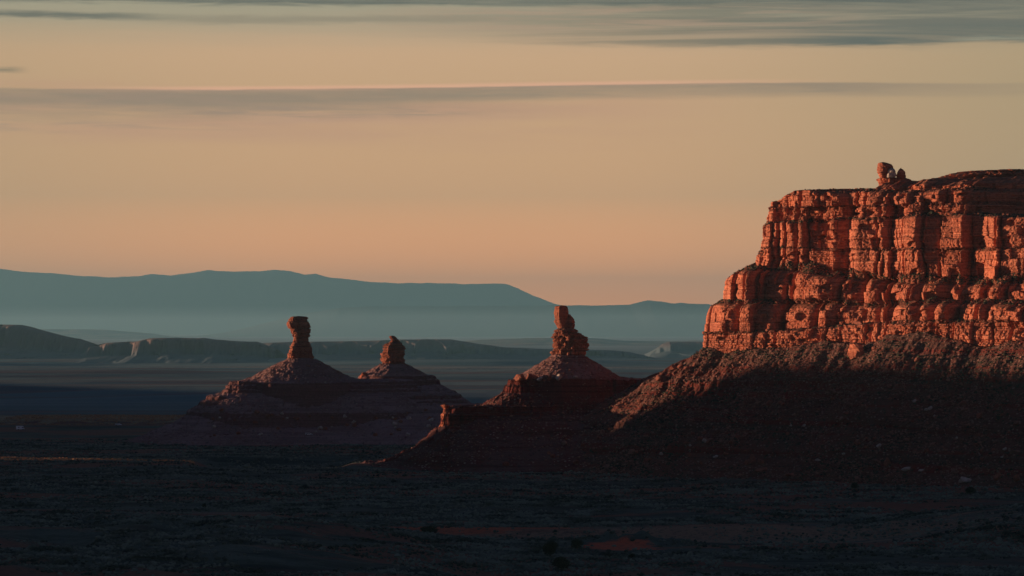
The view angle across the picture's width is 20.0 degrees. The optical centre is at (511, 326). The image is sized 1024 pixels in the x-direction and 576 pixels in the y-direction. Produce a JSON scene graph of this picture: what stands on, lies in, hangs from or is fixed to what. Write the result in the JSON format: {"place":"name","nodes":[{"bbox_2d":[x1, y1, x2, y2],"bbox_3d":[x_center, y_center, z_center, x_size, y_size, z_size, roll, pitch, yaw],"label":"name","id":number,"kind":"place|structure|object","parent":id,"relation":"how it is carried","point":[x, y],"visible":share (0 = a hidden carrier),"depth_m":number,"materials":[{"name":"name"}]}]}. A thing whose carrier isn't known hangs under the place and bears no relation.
{"place":"outdoors","nodes":[
{"label":"outdoors","id":0,"kind":"place"},
{"bbox_2d":[40,329,183,338],"bbox_3d":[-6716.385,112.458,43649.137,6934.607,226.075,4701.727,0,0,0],"label":"hills","id":1,"kind":"structure","parent":0,"point":[92,334],"depth_m":43161.61,"materials":[{"name":"grey stone"}]},
{"bbox_2d":[0,269,557,333],"bbox_3d":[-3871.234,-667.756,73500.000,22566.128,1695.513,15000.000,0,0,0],"label":"mountains","id":2,"kind":"structure","parent":0,"point":[208,302],"depth_m":72060.62,"materials":[{"name":"stone"}]},
{"bbox_2d":[179,300,710,336],"bbox_3d":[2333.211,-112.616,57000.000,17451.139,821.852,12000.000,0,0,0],"label":"mountains","id":3,"kind":"structure","parent":0,"point":[648,318],"depth_m":54745.45,"materials":[{"name":"stone"}]},
{"bbox_2d":[0,334,1023,575],"bbox_3d":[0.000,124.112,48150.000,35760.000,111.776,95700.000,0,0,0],"label":"ground","id":4,"kind":"structure","parent":0,"point":[57,387],"depth_m":1357.20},
{"bbox_2d":[0,324,96,358],"bbox_3d":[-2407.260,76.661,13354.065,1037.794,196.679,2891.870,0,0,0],"label":"distant mesa","id":5,"kind":"structure","parent":4,"relation":"on","point":[22,342],"depth_m":13262.60,"materials":[{"name":"stone"}]},
{"bbox_2d":[0,414,194,462],"bbox_3d":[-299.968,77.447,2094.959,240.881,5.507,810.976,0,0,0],"label":"dry grass","id":6,"kind":"structure","parent":4,"relation":"on","point":[110,416],"depth_m":2386.68,"materials":[{"name":"brown plant"}]},
{"bbox_2d":[74,338,287,362],"bbox_3d":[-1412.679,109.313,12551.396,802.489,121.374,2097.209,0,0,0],"label":"distant mesa","id":7,"kind":"structure","parent":4,"relation":"on","point":[178,350],"depth_m":12355.61,"materials":[{"name":"grey stone"}]},
{"bbox_2d":[125,316,482,445],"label":"rock butte","id":8,"kind":"object","parent":4,"relation":"on","point":[380,399],"visible":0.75,"depth_m":2016.05,"materials":[{"name":"brown stone"}]},
{"bbox_2d":[133,354,636,469],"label":"butte stones","id":9,"kind":"object","parent":4,"relation":"on","point":[490,408],"visible":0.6,"depth_m":1678.05,"materials":[{"name":"brown stone"}]},
{"bbox_2d":[358,336,470,403],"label":"rock butte","id":10,"kind":"object","parent":4,"relation":"on","point":[392,354],"visible":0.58,"depth_m":2147.98,"materials":[{"name":"brown stone"}]},
{"bbox_2d":[420,526,437,532],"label":"juniper tree","id":11,"kind":"object","parent":4,"relation":"on","point":[429,529],"visible":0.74,"depth_m":1137.03,"materials":[{"name":"green plant"}]},
{"bbox_2d":[263,339,655,359],"bbox_3d":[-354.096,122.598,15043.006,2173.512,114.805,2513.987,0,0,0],"label":"distant mesa","id":12,"kind":"structure","parent":4,"relation":"on","point":[435,349],"depth_m":14580.05,"materials":[{"name":"stone"}]},
{"bbox_2d":[362,305,640,472],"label":"rock butte","id":13,"kind":"object","parent":4,"relation":"on","point":[570,340],"visible":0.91,"depth_m":1657.89,"materials":[{"name":"brown stone"}]},
{"bbox_2d":[514,374,524,380],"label":"boulder","id":14,"kind":"object","parent":13,"relation":"on","point":[518,377],"visible":1,"depth_m":1679.35,"materials":[{"name":"brown stone"}]},
{"bbox_2d":[526,373,537,379],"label":"boulder","id":15,"kind":"object","parent":13,"relation":"on","point":[531,377],"visible":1,"depth_m":1682.25,"materials":[{"name":"brown stone"}]},
{"bbox_2d":[556,374,562,380],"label":"boulder","id":16,"kind":"object","parent":13,"relation":"on","point":[558,377],"visible":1,"depth_m":1675.89,"materials":[{"name":"grey stone"}]},
{"bbox_2d":[0,438,1023,575],"bbox_3d":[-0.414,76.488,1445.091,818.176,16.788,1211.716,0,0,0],"label":"sagebrush","id":17,"kind":"object","parent":4,"relation":"on","point":[105,555],"visible":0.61,"depth_m":1210.55,"materials":[{"name":"green plant"}]},
{"bbox_2d":[542,540,558,555],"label":"juniper tree","id":18,"kind":"object","parent":4,"relation":"on","point":[550,547],"visible":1,"depth_m":1003.54,"materials":[{"name":"green plant"}]},
{"bbox_2d":[550,556,571,568],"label":"juniper tree","id":19,"kind":"object","parent":4,"relation":"on","point":[560,562],"visible":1,"depth_m":956.30,"materials":[{"name":"green plant"}]},
{"bbox_2d":[571,539,583,549],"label":"juniper tree","id":20,"kind":"object","parent":4,"relation":"on","point":[575,543],"visible":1,"depth_m":1031.63,"materials":[{"name":"green plant"}]},
{"bbox_2d":[644,342,702,357],"bbox_3d":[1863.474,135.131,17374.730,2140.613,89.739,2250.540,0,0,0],"label":"distant mesa","id":21,"kind":"structure","parent":4,"relation":"on","point":[677,350],"depth_m":16795.60,"materials":[{"name":"stone"}]},
{"bbox_2d":[574,334,1023,488],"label":"scree","id":22,"kind":"structure","parent":4,"relation":"on","point":[884,371],"depth_m":1542.13,"materials":[{"name":"stone"}]},
{"bbox_2d":[575,162,1023,488],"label":"sandstone mesa","id":23,"kind":"structure","parent":4,"relation":"on","point":[969,232],"depth_m":1567.90,"materials":[{"name":"stone"}]},
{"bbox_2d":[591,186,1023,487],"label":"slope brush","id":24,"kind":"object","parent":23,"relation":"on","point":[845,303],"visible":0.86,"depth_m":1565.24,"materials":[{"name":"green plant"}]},
{"bbox_2d":[847,342,863,359],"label":"boulder","id":25,"kind":"object","parent":23,"relation":"on","point":[855,350],"visible":1,"depth_m":1567.29,"materials":[{"name":"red stone"}]},
{"bbox_2d":[702,186,1023,334],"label":"ledge stones","id":26,"kind":"object","parent":23,"relation":"on","point":[878,302],"visible":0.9,"depth_m":1584.37,"materials":[{"name":"brown stone"}]},
{"bbox_2d":[959,477,970,482],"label":"boulder","id":27,"kind":"object","parent":23,"relation":"on","point":[963,479],"visible":1,"depth_m":1434.01,"materials":[{"name":"grey stone"}]},
{"bbox_2d":[965,486,975,493],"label":"juniper tree","id":28,"kind":"object","parent":4,"relation":"on","point":[969,489],"visible":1,"depth_m":1371.94,"materials":[{"name":"green plant"}]},
{"bbox_2d":[0,0,1023,305],"label":"sky","id":29,"kind":"structure","parent":0,"point":[560,152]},
{"bbox_2d":[465,338,703,345],"bbox_3d":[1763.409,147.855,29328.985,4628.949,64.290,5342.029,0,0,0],"label":"hills","id":30,"kind":"structure","parent":0,"point":[542,342],"depth_m":28698.91,"materials":[{"name":"stone"}]}
]}

